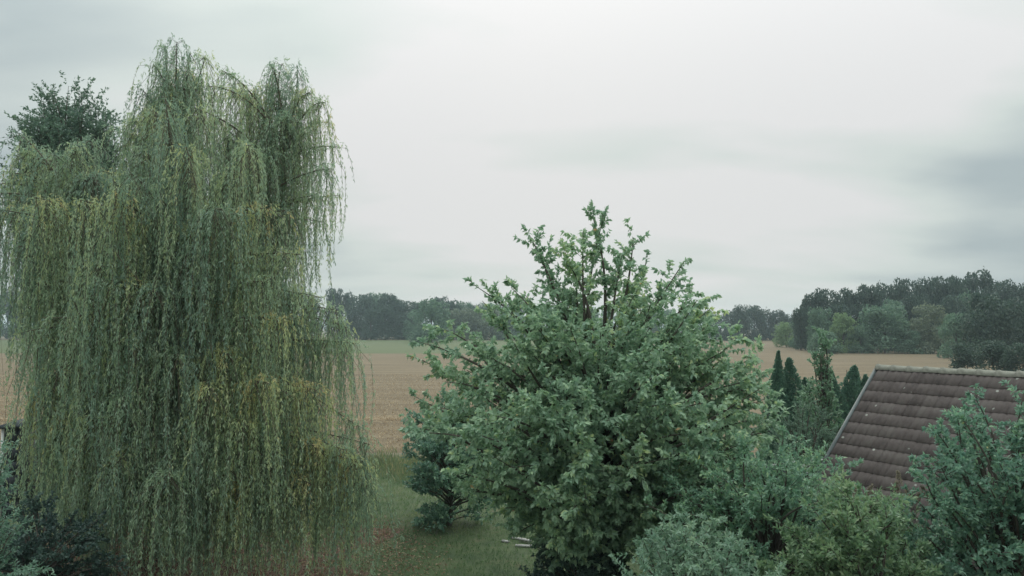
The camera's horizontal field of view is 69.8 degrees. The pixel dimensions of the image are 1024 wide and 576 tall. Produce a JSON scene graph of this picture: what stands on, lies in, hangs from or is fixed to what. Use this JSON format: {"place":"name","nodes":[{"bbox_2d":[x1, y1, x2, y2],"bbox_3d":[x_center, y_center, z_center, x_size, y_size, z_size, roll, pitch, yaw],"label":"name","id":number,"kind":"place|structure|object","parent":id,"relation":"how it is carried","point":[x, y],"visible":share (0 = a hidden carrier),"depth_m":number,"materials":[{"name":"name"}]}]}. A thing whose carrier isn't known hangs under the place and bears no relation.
{"place":"outdoors","nodes":[
{"label":"outdoors","id":0,"kind":"place"},
{"bbox_2d":[0,340,537,353],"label":"meadow strip","id":1,"kind":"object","parent":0,"point":[391,346],"visible":0.14,"depth_m":221.87,"materials":[{"name":"green plant"}]},
{"bbox_2d":[406,298,453,341],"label":"woodland tree","id":2,"kind":"object","parent":1,"relation":"on","point":[432,307],"visible":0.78,"depth_m":281.71,"materials":[{"name":"green plant"}]},
{"bbox_2d":[0,328,767,457],"bbox_3d":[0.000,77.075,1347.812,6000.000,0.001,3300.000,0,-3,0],"label":"ground","id":3,"kind":"structure","parent":0,"point":[400,454],"depth_m":372.36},
{"bbox_2d":[0,454,770,575],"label":"lawn","id":4,"kind":"structure","parent":0,"point":[459,560],"depth_m":20.02,"materials":[{"name":"green plant"}]},
{"bbox_2d":[0,418,45,518],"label":"dark shed","id":5,"kind":"structure","parent":4,"relation":"on","point":[12,480],"depth_m":23.05,"materials":[{"name":"black paint"}]},
{"bbox_2d":[0,439,55,575],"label":"pinnate shrub","id":6,"kind":"object","parent":4,"relation":"on","point":[26,570],"visible":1,"depth_m":9.33,"materials":[{"name":"green plant"}]},
{"bbox_2d":[0,70,129,488],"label":"round crowned tree","id":7,"kind":"object","parent":4,"relation":"on","point":[53,131],"visible":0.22,"depth_m":26.73,"materials":[{"name":"green plant"}]},
{"bbox_2d":[0,490,130,575],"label":"ivy mound","id":8,"kind":"object","parent":4,"relation":"on","point":[29,550],"visible":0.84,"depth_m":14.87,"materials":[{"name":"green plant"}]},
{"bbox_2d":[0,32,404,575],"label":"weeping willow","id":9,"kind":"object","parent":4,"relation":"on","point":[160,319],"visible":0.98,"depth_m":16.79,"materials":[{"name":"green plant"}]},
{"bbox_2d":[0,509,451,575],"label":"fallen leaves","id":10,"kind":"object","parent":4,"relation":"on","point":[370,559],"visible":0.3,"depth_m":18.89,"materials":[{"name":"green plant"}]},
{"bbox_2d":[225,446,488,496],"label":"tall grass","id":11,"kind":"structure","parent":4,"relation":"on","point":[400,462],"depth_m":30.94,"materials":[{"name":"green plant"}]},
{"bbox_2d":[400,386,506,532],"bbox_3d":[-1.950,5.137,22.319,3.172,4.461,3.307,1,-3,-25],"label":"dark bush","id":12,"kind":"object","parent":4,"relation":"on","point":[429,478],"visible":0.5,"depth_m":21.67,"materials":[{"name":"green plant"}]},
{"bbox_2d":[515,544,529,547],"bbox_3d":[0.315,7.028,19.986,0.450,0.045,0.120,0,-3,8],"label":"wooden board","id":13,"kind":"object","parent":4,"relation":"on","point":[523,545],"visible":0.71,"depth_m":19.94,"materials":[{"name":"grey wood"}]},
{"bbox_2d":[518,525,636,575],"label":"shade bush","id":14,"kind":"object","parent":4,"relation":"on","point":[583,570],"visible":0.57,"depth_m":14.28,"materials":[{"name":"green plant"}]},
{"bbox_2d":[397,199,792,574],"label":"broadleaf tree","id":15,"kind":"object","parent":4,"relation":"on","point":[598,422],"visible":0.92,"depth_m":13.96,"materials":[{"name":"green plant"}]},
{"bbox_2d":[608,507,786,575],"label":"glaucous shrub","id":16,"kind":"object","parent":4,"relation":"on","point":[682,561],"visible":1,"depth_m":9.13,"materials":[{"name":"green plant"}]},
{"bbox_2d":[609,425,931,575],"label":"privet shrub","id":17,"kind":"object","parent":4,"relation":"on","point":[750,507],"visible":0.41,"depth_m":11.80,"materials":[{"name":"green plant"}]},
{"bbox_2d":[751,350,797,464],"bbox_3d":[9.701,4.834,26.716,2.058,5.159,2.186,0,-3,0],"label":"thuja","id":18,"kind":"object","parent":4,"relation":"on","point":[777,378],"visible":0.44,"depth_m":26.68,"materials":[{"name":"green plant"}]},
{"bbox_2d":[767,381,795,464],"bbox_3d":[10.336,5.352,27.452,2.495,4.203,2.368,0,-3,0],"label":"thuja","id":19,"kind":"object","parent":4,"relation":"on","point":[791,409],"visible":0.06,"depth_m":27.09,"materials":[{"name":"green plant"}]},
{"bbox_2d":[771,357,811,459],"bbox_3d":[10.348,4.987,27.084,2.160,4.893,2.129,0,-3,0],"label":"thuja","id":20,"kind":"object","parent":4,"relation":"on","point":[789,371],"visible":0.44,"depth_m":26.89,"materials":[{"name":"green plant"}]},
{"bbox_2d":[766,459,824,495],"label":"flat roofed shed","id":21,"kind":"structure","parent":4,"relation":"on","point":[784,471],"depth_m":18.06,"materials":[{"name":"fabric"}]},
{"bbox_2d":[783,432,822,496],"bbox_3d":[5.894,4.891,15.246,0.910,3.846,1.220,0,-3,-8],"label":"sapling","id":22,"kind":"object","parent":4,"relation":"on","point":[802,455],"visible":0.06,"depth_m":15.39,"materials":[{"name":"green plant"}]},
{"bbox_2d":[769,397,838,462],"bbox_3d":[8.377,5.087,20.703,2.224,4.029,2.104,0,-3,0],"label":"round bush","id":23,"kind":"object","parent":4,"relation":"on","point":[799,420],"visible":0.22,"depth_m":20.71,"materials":[{"name":"green plant"}]},
{"bbox_2d":[797,377,817,439],"bbox_3d":[10.973,5.410,27.685,2.678,4.112,2.759,1,-3,-24],"label":"thuja","id":24,"kind":"object","parent":4,"relation":"on","point":[804,381],"visible":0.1,"depth_m":27.64,"materials":[{"name":"green plant"}]},
{"bbox_2d":[792,326,843,456],"bbox_3d":[10.376,4.291,24.816,1.860,6.049,1.766,-1,-3,25],"label":"slender tree","id":25,"kind":"object","parent":4,"relation":"on","point":[824,374],"visible":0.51,"depth_m":24.64,"materials":[{"name":"green plant"}]},
{"bbox_2d":[826,375,849,444],"bbox_3d":[12.102,5.242,27.208,2.380,4.397,2.347,3,-4,-44],"label":"thuja","id":26,"kind":"object","parent":4,"relation":"on","point":[842,397],"visible":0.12,"depth_m":26.94,"materials":[{"name":"green plant"}]},
{"bbox_2d":[746,464,943,575],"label":"yellow green shrub","id":27,"kind":"object","parent":4,"relation":"on","point":[850,540],"visible":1,"depth_m":9.44,"materials":[{"name":"green plant"}]},
{"bbox_2d":[830,364,862,435],"bbox_3d":[12.622,5.161,27.650,2.557,4.605,2.678,-2,-4,37],"label":"thuja","id":28,"kind":"object","parent":4,"relation":"on","point":[851,387],"visible":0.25,"depth_m":27.20,"materials":[{"name":"green plant"}]},
{"bbox_2d":[850,374,868,407],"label":"thuja","id":29,"kind":"object","parent":4,"relation":"on","point":[865,379],"visible":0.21,"depth_m":27.25,"materials":[{"name":"green plant"}]},
{"bbox_2d":[852,470,947,575],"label":"butterfly bush","id":30,"kind":"object","parent":4,"relation":"on","point":[874,512],"visible":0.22,"depth_m":11.30,"materials":[{"name":"green plant"}]},
{"bbox_2d":[806,364,1023,571],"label":"tiled building","id":31,"kind":"structure","parent":4,"relation":"on","point":[894,410],"depth_m":16.56,"materials":[{"name":"tile"}]},
{"bbox_2d":[890,380,1023,575],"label":"tall hedge shrub","id":32,"kind":"object","parent":4,"relation":"on","point":[971,515],"visible":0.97,"depth_m":9.88,"materials":[{"name":"green plant"}]},
{"bbox_2d":[0,339,1022,454],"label":"stubble field","id":33,"kind":"structure","parent":0,"point":[398,365],"depth_m":98.21,"materials":[{"name":"beige plant"}]},
{"bbox_2d":[0,295,9,336],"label":"woodland tree","id":34,"kind":"object","parent":33,"relation":"on","point":[3,331],"visible":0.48,"depth_m":345.05,"materials":[{"name":"green plant"}]},
{"bbox_2d":[0,290,18,338],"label":"woodland tree","id":35,"kind":"object","parent":33,"relation":"on","point":[6,336],"visible":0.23,"depth_m":358.40,"materials":[{"name":"green plant"}]},
{"bbox_2d":[9,300,37,337],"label":"woodland tree","id":36,"kind":"object","parent":33,"relation":"on","point":[14,326],"visible":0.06,"depth_m":350.12,"materials":[{"name":"green plant"}]},
{"bbox_2d":[289,293,323,337],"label":"woodland tree","id":37,"kind":"object","parent":33,"relation":"on","point":[315,313],"visible":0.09,"depth_m":357.14,"materials":[{"name":"green plant"}]},
{"bbox_2d":[324,286,343,336],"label":"woodland tree","id":38,"kind":"object","parent":33,"relation":"on","point":[337,299],"visible":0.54,"depth_m":357.13,"materials":[{"name":"green plant"}]},
{"bbox_2d":[336,290,357,338],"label":"woodland tree","id":39,"kind":"object","parent":33,"relation":"on","point":[345,300],"visible":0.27,"depth_m":359.41,"materials":[{"name":"green plant"}]},
{"bbox_2d":[344,294,375,338],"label":"woodland tree","id":40,"kind":"object","parent":33,"relation":"on","point":[361,305],"visible":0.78,"depth_m":350.17,"materials":[{"name":"green plant"}]},
{"bbox_2d":[359,306,380,339],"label":"woodland tree","id":41,"kind":"object","parent":33,"relation":"on","point":[366,332],"visible":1,"depth_m":329.56,"materials":[{"name":"green plant"}]},
{"bbox_2d":[361,292,382,338],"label":"woodland tree","id":42,"kind":"object","parent":33,"relation":"on","point":[375,296],"visible":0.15,"depth_m":358.89,"materials":[{"name":"green plant"}]},
{"bbox_2d":[374,304,394,339],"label":"woodland tree","id":43,"kind":"object","parent":33,"relation":"on","point":[386,312],"visible":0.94,"depth_m":332.34,"materials":[{"name":"green plant"}]},
{"bbox_2d":[376,293,399,338],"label":"woodland tree","id":44,"kind":"object","parent":33,"relation":"on","point":[384,299],"visible":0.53,"depth_m":345.63,"materials":[{"name":"green plant"}]},
{"bbox_2d":[392,312,408,339],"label":"woodland tree","id":45,"kind":"object","parent":33,"relation":"on","point":[398,323],"visible":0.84,"depth_m":333.01,"materials":[{"name":"green plant"}]},
{"bbox_2d":[394,300,419,338],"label":"woodland tree","id":46,"kind":"object","parent":33,"relation":"on","point":[405,307],"visible":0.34,"depth_m":345.22,"materials":[{"name":"green plant"}]},
{"bbox_2d":[401,312,423,339],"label":"woodland tree","id":47,"kind":"object","parent":33,"relation":"on","point":[407,324],"visible":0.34,"depth_m":328.21,"materials":[{"name":"green plant"}]},
{"bbox_2d":[408,301,434,325],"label":"woodland tree","id":48,"kind":"object","parent":33,"relation":"on","point":[427,319],"visible":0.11,"depth_m":349.06,"materials":[{"name":"green plant"}]},
{"bbox_2d":[434,296,448,306],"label":"woodland tree","id":49,"kind":"object","parent":33,"relation":"on","point":[443,299],"visible":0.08,"depth_m":359.26,"materials":[{"name":"green plant"}]},
{"bbox_2d":[442,298,460,338],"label":"woodland tree","id":50,"kind":"object","parent":33,"relation":"on","point":[452,304],"visible":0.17,"depth_m":350.78,"materials":[{"name":"green plant"}]},
{"bbox_2d":[442,308,465,339],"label":"woodland tree","id":51,"kind":"object","parent":33,"relation":"on","point":[456,317],"visible":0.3,"depth_m":333.12,"materials":[{"name":"green plant"}]},
{"bbox_2d":[453,300,472,334],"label":"woodland tree","id":52,"kind":"object","parent":33,"relation":"on","point":[467,305],"visible":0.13,"depth_m":351.02,"materials":[{"name":"green plant"}]},
{"bbox_2d":[456,307,483,339],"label":"woodland tree","id":53,"kind":"object","parent":33,"relation":"on","point":[472,319],"visible":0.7,"depth_m":332.32,"materials":[{"name":"green plant"}]},
{"bbox_2d":[477,303,492,338],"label":"woodland tree","id":54,"kind":"object","parent":33,"relation":"on","point":[482,305],"visible":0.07,"depth_m":346.51,"materials":[{"name":"green plant"}]},
{"bbox_2d":[472,309,502,339],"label":"woodland tree","id":55,"kind":"object","parent":33,"relation":"on","point":[486,333],"visible":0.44,"depth_m":330.51,"materials":[{"name":"green plant"}]},
{"bbox_2d":[494,312,525,339],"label":"woodland tree","id":56,"kind":"object","parent":33,"relation":"on","point":[513,332],"visible":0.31,"depth_m":328.42,"materials":[{"name":"green plant"}]},
{"bbox_2d":[590,307,601,320],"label":"woodland tree","id":57,"kind":"object","parent":33,"relation":"on","point":[598,314],"visible":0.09,"depth_m":342.33,"materials":[{"name":"green plant"}]},
{"bbox_2d":[601,309,617,336],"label":"woodland tree","id":58,"kind":"object","parent":33,"relation":"on","point":[608,319],"visible":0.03,"depth_m":343.77,"materials":[{"name":"green plant"}]},
{"bbox_2d":[640,309,662,332],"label":"woodland tree","id":59,"kind":"object","parent":33,"relation":"on","point":[655,329],"visible":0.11,"depth_m":345.33,"materials":[{"name":"green plant"}]},
{"bbox_2d":[659,309,673,328],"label":"woodland tree","id":60,"kind":"object","parent":33,"relation":"on","point":[667,312],"visible":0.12,"depth_m":349.63,"materials":[{"name":"green plant"}]},
{"bbox_2d":[679,311,702,334],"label":"woodland tree","id":61,"kind":"object","parent":33,"relation":"on","point":[685,326],"visible":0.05,"depth_m":343.35,"materials":[{"name":"green plant"}]},
{"bbox_2d":[698,311,716,335],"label":"woodland tree","id":62,"kind":"object","parent":33,"relation":"on","point":[701,323],"visible":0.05,"depth_m":349.99,"materials":[{"name":"green plant"}]},
{"bbox_2d":[709,316,726,339],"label":"copse tree","id":63,"kind":"object","parent":33,"relation":"on","point":[720,321],"visible":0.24,"depth_m":320.44,"materials":[{"name":"green plant"}]},
{"bbox_2d":[719,310,744,340],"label":"copse tree","id":64,"kind":"object","parent":33,"relation":"on","point":[732,321],"visible":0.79,"depth_m":311.11,"materials":[{"name":"green plant"}]},
{"bbox_2d":[732,304,754,340],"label":"copse tree","id":65,"kind":"object","parent":33,"relation":"on","point":[742,315],"visible":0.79,"depth_m":310.94,"materials":[{"name":"green plant"}]},
{"bbox_2d":[742,305,766,340],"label":"copse tree","id":66,"kind":"object","parent":33,"relation":"on","point":[756,317],"visible":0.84,"depth_m":316.22,"materials":[{"name":"green plant"}]},
{"bbox_2d":[756,309,776,340],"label":"copse tree","id":67,"kind":"object","parent":33,"relation":"on","point":[766,314],"visible":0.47,"depth_m":318.45,"materials":[{"name":"green plant"}]},
{"bbox_2d":[764,309,785,339],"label":"copse tree","id":68,"kind":"object","parent":33,"relation":"on","point":[776,316],"visible":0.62,"depth_m":318.30,"materials":[{"name":"green plant"}]},
{"bbox_2d":[771,321,794,346],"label":"edge tree","id":69,"kind":"object","parent":33,"relation":"on","point":[783,330],"visible":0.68,"depth_m":213.48,"materials":[{"name":"green plant"}]},
{"bbox_2d":[777,314,790,337],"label":"copse tree","id":70,"kind":"object","parent":33,"relation":"on","point":[787,318],"visible":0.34,"depth_m":315.88,"materials":[{"name":"green plant"}]},
{"bbox_2d":[787,321,802,348],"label":"edge tree","id":71,"kind":"object","parent":33,"relation":"on","point":[789,343],"visible":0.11,"depth_m":200.31,"materials":[{"name":"green plant"}]},
{"bbox_2d":[789,306,809,349],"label":"tall tree","id":72,"kind":"object","parent":33,"relation":"on","point":[800,314],"visible":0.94,"depth_m":185.60,"materials":[{"name":"green plant"}]},
{"bbox_2d":[794,291,823,349],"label":"tall tree","id":73,"kind":"object","parent":33,"relation":"on","point":[806,303],"visible":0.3,"depth_m":187.43,"materials":[{"name":"green plant"}]},
{"bbox_2d":[805,306,832,351],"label":"tall tree","id":74,"kind":"object","parent":33,"relation":"on","point":[819,320],"visible":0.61,"depth_m":175.80,"materials":[{"name":"green plant"}]},
{"bbox_2d":[807,331,844,352],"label":"edge tree","id":75,"kind":"object","parent":33,"relation":"on","point":[834,348],"visible":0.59,"depth_m":163.38,"materials":[{"name":"green plant"}]},
{"bbox_2d":[811,288,841,328],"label":"tall tree","id":76,"kind":"object","parent":33,"relation":"on","point":[824,301],"visible":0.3,"depth_m":185.34,"materials":[{"name":"green plant"}]},
{"bbox_2d":[827,303,855,344],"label":"tall tree","id":77,"kind":"object","parent":33,"relation":"on","point":[839,309],"visible":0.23,"depth_m":178.43,"materials":[{"name":"green plant"}]},
{"bbox_2d":[829,312,860,352],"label":"edge tree","id":78,"kind":"object","parent":33,"relation":"on","point":[842,323],"visible":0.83,"depth_m":167.05,"materials":[{"name":"green plant"}]},
{"bbox_2d":[830,287,860,322],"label":"tall tree","id":79,"kind":"object","parent":33,"relation":"on","point":[847,296],"visible":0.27,"depth_m":188.86,"materials":[{"name":"green plant"}]},
{"bbox_2d":[847,325,873,353],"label":"edge tree","id":80,"kind":"object","parent":33,"relation":"on","point":[862,333],"visible":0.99,"depth_m":164.72,"materials":[{"name":"green plant"}]},
{"bbox_2d":[851,300,874,346],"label":"tall tree","id":81,"kind":"object","parent":33,"relation":"on","point":[854,310],"visible":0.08,"depth_m":183.09,"materials":[{"name":"green plant"}]},
{"bbox_2d":[853,283,885,349],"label":"tall tree","id":82,"kind":"object","parent":33,"relation":"on","point":[867,295],"visible":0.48,"depth_m":187.61,"materials":[{"name":"green plant"}]},
{"bbox_2d":[856,303,912,353],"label":"edge tree","id":83,"kind":"object","parent":33,"relation":"on","point":[879,316],"visible":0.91,"depth_m":164.99,"materials":[{"name":"green plant"}]},
{"bbox_2d":[875,280,900,349],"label":"tall tree","id":84,"kind":"object","parent":33,"relation":"on","point":[892,294],"visible":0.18,"depth_m":189.15,"materials":[{"name":"green plant"}]},
{"bbox_2d":[878,298,910,350],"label":"tall tree","id":85,"kind":"object","parent":33,"relation":"on","point":[896,303],"visible":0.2,"depth_m":179.27,"materials":[{"name":"green plant"}]},
{"bbox_2d":[889,329,925,353],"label":"edge tree","id":86,"kind":"object","parent":33,"relation":"on","point":[902,347],"visible":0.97,"depth_m":162.23,"materials":[{"name":"green plant"}]},
{"bbox_2d":[893,277,926,341],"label":"tall tree","id":87,"kind":"object","parent":33,"relation":"on","point":[902,288],"visible":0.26,"depth_m":190.20,"materials":[{"name":"green plant"}]},
{"bbox_2d":[900,293,931,335],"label":"tall tree","id":88,"kind":"object","parent":33,"relation":"on","point":[909,303],"visible":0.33,"depth_m":182.33,"materials":[{"name":"green plant"}]},
{"bbox_2d":[916,276,939,338],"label":"tall tree","id":89,"kind":"object","parent":33,"relation":"on","point":[927,289],"visible":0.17,"depth_m":192.84,"materials":[{"name":"green plant"}]},
{"bbox_2d":[902,300,958,353],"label":"edge tree","id":90,"kind":"object","parent":33,"relation":"on","point":[933,340],"visible":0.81,"depth_m":162.48,"materials":[{"name":"green plant"}]},
{"bbox_2d":[930,275,969,323],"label":"tall tree","id":91,"kind":"object","parent":33,"relation":"on","point":[953,286],"visible":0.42,"depth_m":185.54,"materials":[{"name":"green plant"}]},
{"bbox_2d":[932,295,971,343],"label":"tall tree","id":92,"kind":"object","parent":33,"relation":"on","point":[954,305],"visible":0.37,"depth_m":176.21,"materials":[{"name":"green plant"}]},
{"bbox_2d":[936,312,979,358],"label":"edge tree","id":93,"kind":"object","parent":33,"relation":"on","point":[950,320],"visible":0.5,"depth_m":138.98,"materials":[{"name":"green plant"}]},
{"bbox_2d":[948,342,986,368],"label":"edge tree","id":94,"kind":"object","parent":33,"relation":"on","point":[961,357],"visible":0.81,"depth_m":91.42,"materials":[{"name":"green plant"}]},
{"bbox_2d":[954,288,988,341],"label":"tall tree","id":95,"kind":"object","parent":33,"relation":"on","point":[963,299],"visible":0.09,"depth_m":179.59,"materials":[{"name":"green plant"}]},
{"bbox_2d":[962,267,998,315],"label":"tall tree","id":96,"kind":"object","parent":33,"relation":"on","point":[983,281],"visible":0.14,"depth_m":188.80,"materials":[{"name":"green plant"}]},
{"bbox_2d":[952,290,1023,362],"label":"edge tree","id":97,"kind":"object","parent":33,"relation":"on","point":[1004,319],"visible":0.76,"depth_m":116.20,"materials":[{"name":"green plant"}]},
{"bbox_2d":[968,340,1015,371],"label":"edge tree","id":98,"kind":"object","parent":33,"relation":"on","point":[994,351],"visible":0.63,"depth_m":83.08,"materials":[{"name":"green plant"}]},
{"bbox_2d":[984,278,1014,317],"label":"tall tree","id":99,"kind":"object","parent":33,"relation":"on","point":[1004,288],"visible":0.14,"depth_m":192.00,"materials":[{"name":"green plant"}]},
{"bbox_2d":[983,300,1023,349],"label":"tall tree","id":100,"kind":"object","parent":33,"relation":"on","point":[1000,327],"visible":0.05,"depth_m":178.37,"materials":[{"name":"green plant"}]},
{"bbox_2d":[998,342,1023,370],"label":"edge tree","id":101,"kind":"object","parent":33,"relation":"on","point":[1009,361],"visible":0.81,"depth_m":79.62,"materials":[{"name":"green plant"}]},
{"bbox_2d":[1005,282,1023,341],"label":"tall tree","id":102,"kind":"object","parent":33,"relation":"on","point":[1019,291],"visible":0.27,"depth_m":190.38,"materials":[{"name":"green plant"}]},
{"bbox_2d":[0,0,1023,327],"label":"sky","id":103,"kind":"structure","parent":0,"point":[786,149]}
]}

